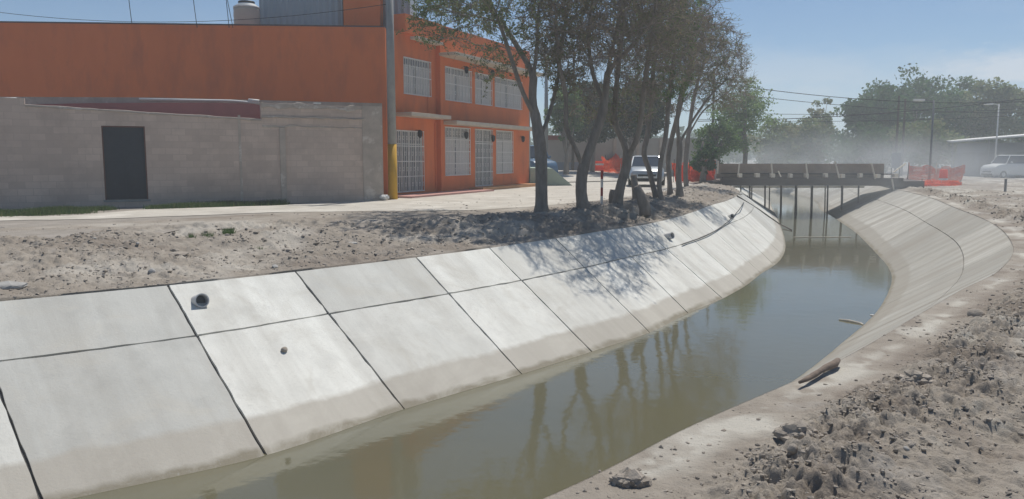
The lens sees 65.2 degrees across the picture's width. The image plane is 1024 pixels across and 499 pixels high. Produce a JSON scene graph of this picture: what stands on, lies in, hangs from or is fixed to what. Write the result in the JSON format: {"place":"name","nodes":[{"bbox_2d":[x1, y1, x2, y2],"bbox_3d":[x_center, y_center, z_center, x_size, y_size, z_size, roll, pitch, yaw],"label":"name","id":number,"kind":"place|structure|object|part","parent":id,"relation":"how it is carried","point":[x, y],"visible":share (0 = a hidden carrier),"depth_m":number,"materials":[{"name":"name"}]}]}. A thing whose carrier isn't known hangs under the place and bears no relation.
{"place":"outdoors","nodes":[
{"label":"outdoors","id":0,"kind":"place"},
{"bbox_2d":[0,176,694,220],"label":"dirt road","id":1,"kind":"structure","parent":0,"point":[507,198],"depth_m":25.74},
{"bbox_2d":[386,0,397,199],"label":"utility pole","id":2,"kind":"object","parent":1,"relation":"on","point":[392,152],"visible":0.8,"depth_m":28.54,"materials":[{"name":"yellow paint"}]},
{"bbox_2d":[0,4,385,21],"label":"overhead cable","id":3,"kind":"object","parent":2,"relation":"attached to","point":[201,21],"visible":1,"depth_m":29.76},
{"bbox_2d":[469,183,534,189],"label":"kerb","id":4,"kind":"structure","parent":1,"relation":"on","point":[497,187],"depth_m":38.83,"materials":[{"name":"grey concrete"}]},
{"bbox_2d":[530,145,557,172],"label":"parked car","id":5,"kind":"object","parent":1,"relation":"on","point":[552,164],"visible":0.17,"depth_m":51.17,"materials":[{"name":"blue paint"}]},
{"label":"windows","id":6,"kind":"part","parent":5,"relation":"part of","materials":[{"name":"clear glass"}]},
{"bbox_2d":[530,167,571,185],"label":"ramp wall","id":7,"kind":"structure","parent":1,"relation":"on","point":[554,178],"depth_m":43.00,"materials":[{"name":"green paint"}]},
{"bbox_2d":[571,59,574,170],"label":"wooden pole","id":8,"kind":"object","parent":1,"relation":"on","point":[572,159],"depth_m":61.53,"materials":[{"name":"brown wood"}]},
{"bbox_2d":[548,135,705,175],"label":"compound wall","id":9,"kind":"structure","parent":1,"relation":"on","point":[610,148],"depth_m":63.13,"materials":[{"name":"grey concrete"}]},
{"bbox_2d":[628,156,665,185],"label":"parked car","id":10,"kind":"object","parent":1,"relation":"on","point":[638,168],"visible":0.49,"depth_m":41.27,"materials":[{"name":"silver metal"}]},
{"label":"windows","id":11,"kind":"part","parent":10,"relation":"part of","materials":[{"name":"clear glass"}]},
{"bbox_2d":[0,181,739,300],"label":"dirt bank","id":12,"kind":"structure","parent":0,"point":[48,257],"depth_m":15.90,"materials":[{"name":"brown soil"}]},
{"bbox_2d":[0,281,27,289],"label":"rock","id":13,"kind":"object","parent":12,"relation":"on","point":[6,285],"visible":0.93,"depth_m":10.64,"materials":[{"name":"stone"}]},
{"bbox_2d":[148,268,155,272],"bbox_3d":[-5.598,0.344,12.424,0.127,0.105,0.105,0,7,0],"label":"rock","id":14,"kind":"object","parent":12,"relation":"on","point":[151,270],"visible":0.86,"depth_m":12.39,"materials":[{"name":"stone"}]},
{"bbox_2d":[169,252,188,255],"bbox_3d":[-5.824,0.080,14.010,0.300,0.075,0.311,0,7,0],"label":"rock","id":15,"kind":"object","parent":12,"relation":"on","point":[179,253],"visible":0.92,"depth_m":13.92,"materials":[{"name":"beige stone"}]},
{"bbox_2d":[198,232,215,237],"bbox_3d":[-6.054,-0.283,15.981,0.338,0.218,0.351,4,8,32],"label":"weed","id":16,"kind":"object","parent":12,"relation":"on","point":[211,234],"visible":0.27,"depth_m":15.92,"materials":[{"name":"green plant"}]},
{"bbox_2d":[221,227,236,234],"bbox_3d":[-5.725,-0.361,16.163,0.333,0.222,0.361,-6,9,-44],"label":"weed","id":17,"kind":"object","parent":12,"relation":"on","point":[229,231],"visible":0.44,"depth_m":16.13,"materials":[{"name":"green plant"}]},
{"bbox_2d":[0,183,738,297],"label":"dirt clods","id":18,"kind":"object","parent":12,"relation":"on","point":[227,234],"visible":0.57,"depth_m":15.11,"materials":[{"name":"brown soil"}]},
{"bbox_2d":[0,188,785,498],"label":"canal lining","id":19,"kind":"object","parent":12,"relation":"on","point":[106,391],"visible":0.62,"depth_m":11.22,"materials":[{"name":"concrete"}]},
{"bbox_2d":[191,293,208,307],"bbox_3d":[-4.435,0.742,11.274,0.200,0.294,0.428,-6,9,-41],"label":"drain pipe","id":20,"kind":"object","parent":19,"relation":"on","point":[200,298],"visible":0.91,"depth_m":11.19,"materials":[{"name":"concrete"}]},
{"bbox_2d":[663,232,674,238],"bbox_3d":[4.173,-0.342,21.694,0.180,0.284,0.480,-6,9,-41],"label":"drain pipe","id":21,"kind":"object","parent":19,"relation":"on","point":[670,235],"visible":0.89,"depth_m":21.55,"materials":[{"name":"concrete"}]},
{"bbox_2d":[682,188,748,244],"bbox_3d":[11.197,-2.756,40.517,1.282,1.131,40.386,2,7,17],"label":"hose","id":22,"kind":"object","parent":19,"relation":"on","point":[718,228],"visible":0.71,"depth_m":26.13,"materials":[{"name":"black rubber"}]},
{"bbox_2d":[737,195,791,230],"bbox_3d":[12.324,-1.756,37.620,1.496,1.704,4.870,6,9,41],"label":"long pole","id":23,"kind":"object","parent":19,"relation":"on","point":[766,214],"visible":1,"depth_m":38.29,"materials":[{"name":"grey metal"}]},
{"bbox_2d":[396,0,610,211],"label":"tree","id":24,"kind":"object","parent":12,"relation":"on","point":[487,7],"visible":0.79,"depth_m":21.67,"materials":[{"name":"green plant"}]},
{"bbox_2d":[503,0,697,209],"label":"tree","id":25,"kind":"object","parent":12,"relation":"on","point":[582,201],"visible":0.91,"depth_m":21.31,"materials":[{"name":"green plant"}]},
{"bbox_2d":[600,170,602,204],"bbox_3d":[2.874,-1.935,25.602,0.080,1.183,0.084,0,7,0],"label":"marker post","id":26,"kind":"object","parent":12,"relation":"on","point":[601,195],"visible":0.91,"depth_m":25.57,"materials":[{"name":"metal"}]},
{"bbox_2d":[595,161,607,170],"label":"plastic barrier","id":27,"kind":"object","parent":26,"relation":"attached to","point":[599,165],"visible":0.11,"depth_m":61.41,"materials":[{"name":"plastic"}]},
{"bbox_2d":[609,189,614,203],"bbox_3d":[3.273,-1.593,26.053,0.260,0.731,0.260,0,7,0],"label":"tree stump","id":28,"kind":"object","parent":12,"relation":"on","point":[611,193],"visible":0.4,"depth_m":25.94,"materials":[{"name":"brown wood"}]},
{"bbox_2d":[608,153,619,170],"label":"net heap","id":29,"kind":"object","parent":12,"relation":"on","point":[616,156],"visible":0.09,"depth_m":62.71,"materials":[{"name":"orange plastic"}]},
{"bbox_2d":[631,175,637,198],"bbox_3d":[4.434,-2.036,28.783,0.359,1.317,0.280,0,7,0],"label":"tree stump","id":30,"kind":"object","parent":12,"relation":"on","point":[634,181],"visible":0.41,"depth_m":28.65,"materials":[{"name":"brown plant"}]},
{"bbox_2d":[559,0,713,204],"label":"tree","id":31,"kind":"object","parent":12,"relation":"on","point":[615,115],"visible":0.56,"depth_m":23.61,"materials":[{"name":"green plant"}]},
{"bbox_2d":[601,78,675,157],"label":"tree","id":32,"kind":"object","parent":12,"relation":"on","point":[657,124],"visible":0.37,"depth_m":56.61,"materials":[{"name":"green plant"}]},
{"bbox_2d":[633,185,650,214],"bbox_3d":[3.787,-1.450,23.358,0.550,0.890,0.340,0,7,0],"label":"tree stump","id":33,"kind":"object","parent":12,"relation":"on","point":[643,203],"visible":1,"depth_m":23.24,"materials":[{"name":"brown plant"}]},
{"bbox_2d":[605,0,713,197],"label":"tree","id":34,"kind":"object","parent":12,"relation":"on","point":[647,163],"visible":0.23,"depth_m":28.23,"materials":[{"name":"green plant"}]},
{"bbox_2d":[672,159,688,181],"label":"netting","id":35,"kind":"object","parent":12,"relation":"on","point":[673,168],"visible":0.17,"depth_m":49.36,"materials":[{"name":"orange plastic"}]},
{"bbox_2d":[632,0,729,200],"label":"tree","id":36,"kind":"object","parent":12,"relation":"on","point":[668,99],"visible":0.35,"depth_m":28.00,"materials":[{"name":"green plant"}]},
{"bbox_2d":[647,2,737,194],"bbox_3d":[6.946,-5.856,31.459,3.812,7.991,4.596,0,7,0],"label":"tree","id":37,"kind":"object","parent":12,"relation":"on","point":[668,163],"visible":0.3,"depth_m":31.22,"materials":[{"name":"green plant"}]},
{"bbox_2d":[688,170,713,181],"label":"net heap","id":38,"kind":"object","parent":12,"relation":"on","point":[695,175],"visible":0.61,"depth_m":47.34,"materials":[{"name":"orange plastic"}]},
{"bbox_2d":[688,159,715,182],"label":"netting","id":39,"kind":"object","parent":12,"relation":"on","point":[690,169],"visible":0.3,"depth_m":47.79,"materials":[{"name":"orange plastic"}]},
{"bbox_2d":[689,141,719,182],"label":"tree","id":40,"kind":"object","parent":12,"relation":"on","point":[702,165],"visible":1,"depth_m":46.61,"materials":[{"name":"green plant"}]},
{"bbox_2d":[663,12,762,196],"bbox_3d":[7.372,-5.595,31.037,3.990,7.539,4.192,-6,9,-43],"label":"tree","id":41,"kind":"object","parent":12,"relation":"on","point":[679,188],"visible":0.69,"depth_m":30.75,"materials":[{"name":"green plant"}]},
{"bbox_2d":[691,113,742,163],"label":"tree","id":42,"kind":"object","parent":12,"relation":"on","point":[714,133],"visible":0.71,"depth_m":56.04,"materials":[{"name":"green plant"}]},
{"bbox_2d":[678,7,758,186],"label":"tree","id":43,"kind":"object","parent":12,"relation":"on","point":[685,160],"visible":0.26,"depth_m":41.08,"materials":[{"name":"green plant"}]},
{"bbox_2d":[379,195,388,199],"bbox_3d":[-4.474,-1.826,28.060,0.331,0.198,0.267,2,7,18],"label":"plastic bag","id":44,"kind":"object","parent":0,"point":[383,197],"visible":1,"depth_m":27.98,"materials":[{"name":"white plastic"}]},
{"bbox_2d":[398,189,493,197],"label":"pavement","id":45,"kind":"structure","parent":0,"point":[431,194],"depth_m":32.34,"materials":[{"name":"grey concrete"}]},
{"bbox_2d":[73,190,891,498],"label":"water","id":46,"kind":"structure","parent":0,"point":[545,432],"depth_m":11.05,"materials":[{"name":"liquid"}]},
{"bbox_2d":[839,319,863,324],"bbox_3d":[7.064,1.499,16.619,0.091,0.046,0.599,-4,8,-30],"label":"stick","id":47,"kind":"object","parent":46,"relation":"on","point":[851,321],"visible":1,"depth_m":16.64,"materials":[{"name":"wood"}]},
{"bbox_2d":[0,158,1023,242],"bbox_3d":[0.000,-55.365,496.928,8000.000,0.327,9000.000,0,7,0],"label":"ground","id":48,"kind":"structure","parent":0,"point":[31,223],"depth_m":19.02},
{"bbox_2d":[0,198,290,216],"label":"grass","id":49,"kind":"structure","parent":48,"relation":"on","point":[53,210],"depth_m":23.08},
{"bbox_2d":[0,97,383,209],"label":"block wall","id":50,"kind":"structure","parent":48,"relation":"on","point":[298,152],"depth_m":25.11,"materials":[{"name":"concrete"}]},
{"bbox_2d":[103,127,146,199],"bbox_3d":[-11.817,-2.631,24.435,1.128,2.191,0.055,-3,7,-27],"label":"door","id":51,"kind":"structure","parent":50,"relation":"in","point":[124,151],"depth_m":24.42,"materials":[{"name":"black metal"}]},
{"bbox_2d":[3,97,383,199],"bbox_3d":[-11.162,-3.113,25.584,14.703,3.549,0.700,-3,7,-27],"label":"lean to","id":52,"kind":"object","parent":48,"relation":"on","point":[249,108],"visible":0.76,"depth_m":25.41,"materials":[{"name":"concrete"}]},
{"bbox_2d":[0,0,543,194],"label":"house","id":53,"kind":"structure","parent":48,"relation":"on","point":[456,129],"depth_m":30.00,"materials":[{"name":"orange paint"},{"name":"glass"},{"name":"white iron"}]},
{"bbox_2d":[233,0,260,23],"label":"water tank","id":54,"kind":"object","parent":53,"relation":"on","point":[249,10],"visible":0.61,"depth_m":30.38,"materials":[{"name":"beige plastic"}]},
{"bbox_2d":[403,56,431,96],"bbox_3d":[-3.876,-6.977,32.440,0.176,1.460,2.108,3,7,24],"label":"window","id":55,"kind":"structure","parent":53,"relation":"in","point":[416,72],"depth_m":32.43,"materials":[{"name":"white paint"}]},
{"bbox_2d":[445,126,470,175],"bbox_3d":[-2.447,-4.359,35.589,0.176,2.138,2.336,3,7,24],"label":"window","id":56,"kind":"structure","parent":53,"relation":"in","point":[457,151],"depth_m":35.58,"materials":[{"name":"white paint"}]},
{"bbox_2d":[445,66,471,102],"bbox_3d":[-2.403,-7.256,35.353,0.176,1.454,2.446,3,7,24],"label":"window","id":57,"kind":"structure","parent":53,"relation":"in","point":[458,88],"depth_m":35.38,"materials":[{"name":"white paint"}]},
{"bbox_2d":[475,72,491,105],"bbox_3d":[-1.379,-7.511,37.574,0.176,1.454,1.759,3,7,24],"label":"window","id":58,"kind":"structure","parent":53,"relation":"in","point":[479,83],"depth_m":37.55,"materials":[{"name":"white paint"}]},
{"bbox_2d":[475,129,492,186],"bbox_3d":[-1.375,-4.351,37.946,0.176,2.690,1.841,3,7,24],"label":"door","id":59,"kind":"structure","parent":53,"relation":"in","point":[483,142],"depth_m":37.97,"materials":[{"name":"white paint"}]},
{"bbox_2d":[496,130,512,173],"bbox_3d":[-0.412,-4.865,40.002,0.176,2.138,1.972,3,7,24],"label":"window","id":60,"kind":"structure","parent":53,"relation":"in","point":[504,145],"depth_m":39.93,"materials":[{"name":"white paint"}]},
{"bbox_2d":[495,76,521,109],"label":"window","id":61,"kind":"structure","parent":53,"relation":"in","point":[507,95],"depth_m":40.10,"materials":[{"name":"white paint"}]},
{"bbox_2d":[707,75,783,163],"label":"tree","id":62,"kind":"object","parent":48,"relation":"on","point":[752,106],"visible":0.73,"depth_m":60.96,"materials":[{"name":"green plant"}]},
{"bbox_2d":[530,126,1011,163],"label":"wood","id":63,"kind":"object","parent":48,"relation":"on","point":[731,157],"visible":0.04,"depth_m":178.72,"materials":[{"name":"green plant"}]},
{"bbox_2d":[746,119,802,163],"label":"tree","id":64,"kind":"object","parent":48,"relation":"on","point":[777,147],"visible":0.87,"depth_m":78.29,"materials":[{"name":"green plant"}]},
{"bbox_2d":[781,116,838,163],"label":"tree","id":65,"kind":"object","parent":48,"relation":"on","point":[810,140],"visible":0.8,"depth_m":89.75,"materials":[{"name":"green plant"}]},
{"bbox_2d":[804,97,834,126],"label":"tree","id":66,"kind":"object","parent":48,"relation":"on","point":[826,118],"visible":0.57,"depth_m":97.30,"materials":[{"name":"green plant"}]},
{"bbox_2d":[821,121,901,172],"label":"tree","id":67,"kind":"object","parent":48,"relation":"on","point":[870,142],"visible":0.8,"depth_m":84.57,"materials":[{"name":"green plant"}]},
{"bbox_2d":[833,84,913,157],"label":"tree","id":68,"kind":"object","parent":48,"relation":"on","point":[885,90],"visible":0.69,"depth_m":93.47,"materials":[{"name":"green plant"}]},
{"bbox_2d":[858,63,983,171],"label":"tree","id":69,"kind":"object","parent":48,"relation":"on","point":[920,87],"visible":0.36,"depth_m":98.17,"materials":[{"name":"green plant"}]},
{"bbox_2d":[885,117,970,173],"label":"tree","id":70,"kind":"object","parent":48,"relation":"on","point":[917,142],"visible":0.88,"depth_m":82.40,"materials":[{"name":"green plant"}]},
{"bbox_2d":[920,75,990,171],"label":"tree","id":71,"kind":"object","parent":48,"relation":"on","point":[963,86],"visible":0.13,"depth_m":103.06,"materials":[{"name":"green plant"}]},
{"bbox_2d":[946,134,1023,176],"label":"roadside building","id":72,"kind":"structure","parent":48,"relation":"on","point":[973,158],"depth_m":76.76,"materials":[{"name":"white paint"}]},
{"bbox_2d":[949,77,1023,142],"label":"tree","id":73,"kind":"object","parent":48,"relation":"on","point":[1004,92],"visible":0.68,"depth_m":97.48,"materials":[{"name":"green plant"}]},
{"bbox_2d":[984,103,999,176],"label":"street lamp","id":74,"kind":"object","parent":48,"relation":"on","point":[996,129],"visible":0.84,"depth_m":73.18,"materials":[{"name":"grey metal"}]},
{"bbox_2d":[1007,113,1023,141],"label":"tree","id":75,"kind":"object","parent":48,"relation":"on","point":[1021,138],"visible":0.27,"depth_m":102.49,"materials":[{"name":"green plant"}]},
{"bbox_2d":[0,0,1023,141],"label":"sky","id":76,"kind":"structure","parent":0,"point":[834,48],"materials":[{"name":"blue"}]},
{"bbox_2d":[558,170,665,181],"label":"pavement","id":77,"kind":"structure","parent":0,"point":[592,176],"depth_m":54.19,"materials":[{"name":"grey concrete"}]},
{"bbox_2d":[538,55,551,152],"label":"utility pole","id":78,"kind":"object","parent":77,"relation":"on","point":[546,105],"visible":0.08,"depth_m":58.26,"materials":[{"name":"grey concrete"}]},
{"bbox_2d":[543,85,583,174],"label":"tree","id":79,"kind":"object","parent":77,"relation":"on","point":[557,114],"visible":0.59,"depth_m":54.97,"materials":[{"name":"green plant"}]},
{"bbox_2d":[569,80,616,171],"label":"tree","id":80,"kind":"object","parent":77,"relation":"on","point":[577,135],"visible":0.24,"depth_m":58.62,"materials":[{"name":"green plant"}]},
{"bbox_2d":[601,155,638,172],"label":"netting","id":81,"kind":"object","parent":77,"relation":"on","point":[613,163],"visible":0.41,"depth_m":58.68,"materials":[{"name":"orange plastic"}]},
{"bbox_2d":[543,174,1023,498],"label":"dirt bank","id":82,"kind":"structure","parent":0,"point":[864,367],"depth_m":5.14,"materials":[{"name":"dry soil"},{"name":"stones"}]},
{"bbox_2d":[609,467,651,487],"bbox_3d":[0.649,1.265,4.404,0.236,0.138,0.171,0,7,0],"label":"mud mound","id":83,"kind":"object","parent":82,"relation":"on","point":[627,477],"visible":0.98,"depth_m":4.35,"materials":[{"name":"grey stone"}]},
{"bbox_2d":[787,443,797,454],"bbox_3d":[1.601,1.139,4.565,0.056,0.066,0.071,5,8,38],"label":"rock","id":84,"kind":"object","parent":82,"relation":"on","point":[792,448],"visible":1,"depth_m":4.54,"materials":[{"name":"grey stone"}]},
{"bbox_2d":[772,419,823,441],"bbox_3d":[1.766,1.125,4.936,0.303,0.148,0.210,0,7,0],"label":"mud mound","id":85,"kind":"object","parent":82,"relation":"on","point":[796,429],"visible":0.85,"depth_m":4.89,"materials":[{"name":"soil"}]},
{"bbox_2d":[576,189,1023,498],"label":"mud clods","id":86,"kind":"object","parent":82,"relation":"on","point":[895,450],"visible":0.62,"depth_m":5.20,"materials":[{"name":"brown soil"}]},
{"bbox_2d":[798,358,840,383],"bbox_3d":[2.525,0.991,6.522,0.078,0.065,0.894,5,9,40],"label":"log","id":87,"kind":"object","parent":82,"relation":"on","point":[832,364],"visible":1,"depth_m":6.53,"materials":[{"name":"brown wood"}]},
{"bbox_2d":[746,186,1012,381],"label":"canal lining","id":88,"kind":"object","parent":82,"relation":"on","point":[930,252],"visible":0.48,"depth_m":23.29,"materials":[{"name":"concrete"}]},
{"bbox_2d":[891,153,901,177],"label":"sign board","id":89,"kind":"object","parent":82,"relation":"on","point":[896,161],"visible":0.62,"depth_m":61.60,"materials":[{"name":"white paint"}]},
{"bbox_2d":[893,96,899,173],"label":"wooden pole","id":90,"kind":"object","parent":82,"relation":"on","point":[897,130],"visible":0.65,"depth_m":73.17,"materials":[{"name":"wood"}]},
{"bbox_2d":[900,99,905,175],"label":"wooden pole","id":91,"kind":"object","parent":82,"relation":"on","point":[902,148],"visible":0.92,"depth_m":77.23,"materials":[{"name":"wood"}]},
{"bbox_2d":[882,369,942,385],"bbox_3d":[3.004,0.986,6.029,0.461,0.167,0.263,0,7,0],"label":"mud mound","id":92,"kind":"object","parent":82,"relation":"on","point":[917,377],"visible":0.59,"depth_m":5.98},
{"bbox_2d":[913,99,934,178],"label":"street lamp","id":93,"kind":"object","parent":82,"relation":"on","point":[931,143],"visible":0.94,"depth_m":57.37,"materials":[{"name":"grey metal"}]},
{"bbox_2d":[906,162,964,181],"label":"netting","id":94,"kind":"object","parent":82,"relation":"on","point":[937,171],"visible":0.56,"depth_m":51.27,"materials":[{"name":"orange plastic"}]},
{"bbox_2d":[922,178,961,186],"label":"netting","id":95,"kind":"object","parent":82,"relation":"on","point":[934,182],"visible":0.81,"depth_m":48.07,"materials":[{"name":"orange plastic"}]},
{"bbox_2d":[939,169,947,180],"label":"traffic drum","id":96,"kind":"object","parent":82,"relation":"on","point":[943,175],"visible":0.58,"depth_m":49.60,"materials":[{"name":"plastic"}]},
{"bbox_2d":[967,309,984,315],"bbox_3d":[5.076,0.713,8.748,0.166,0.134,0.172,0,7,0],"label":"rock","id":97,"kind":"object","parent":82,"relation":"on","point":[975,312],"visible":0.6,"depth_m":8.70,"materials":[{"name":"beige stone"}]},
{"bbox_2d":[1004,179,1006,191],"bbox_3d":[24.611,-3.122,39.904,0.111,0.800,0.111,-3,7,-22],"label":"short post","id":98,"kind":"object","parent":82,"relation":"on","point":[1005,184],"visible":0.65,"depth_m":39.86,"materials":[{"name":"concrete"}]},
{"bbox_2d":[706,90,989,112],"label":"overhead cable","id":99,"kind":"object","parent":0,"point":[871,107],"visible":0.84,"depth_m":64.89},
{"bbox_2d":[698,115,1016,120],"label":"overhead cable","id":100,"kind":"object","parent":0,"point":[883,120],"visible":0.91,"depth_m":66.14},
{"bbox_2d":[698,98,1023,121],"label":"overhead cable","id":101,"kind":"object","parent":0,"point":[888,112],"visible":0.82,"depth_m":65.67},
{"bbox_2d":[700,108,1023,114],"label":"overhead cable","id":102,"kind":"object","parent":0,"point":[859,114],"visible":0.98,"depth_m":64.10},
{"bbox_2d":[730,84,1023,102],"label":"overhead cable","id":103,"kind":"object","parent":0,"point":[878,100],"visible":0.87,"depth_m":55.91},
{"label":"canal bed","id":104,"kind":"structure","parent":0,"visible":0},
{"bbox_2d":[702,161,924,215],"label":"bridge","id":105,"kind":"structure","parent":104,"relation":"on","point":[795,176],"depth_m":45.76,"materials":[{"name":"grey concrete"}]},
{"label":"right dirt road","id":106,"kind":"structure","parent":0,"visible":0},
{"bbox_2d":[980,155,1023,177],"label":"parked car","id":107,"kind":"object","parent":106,"relation":"on","point":[1002,166],"visible":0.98,"depth_m":68.75,"materials":[{"name":"white paint"}]},
{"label":"windows","id":108,"kind":"part","parent":107,"relation":"part of","materials":[{"name":"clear glass"}]}
]}

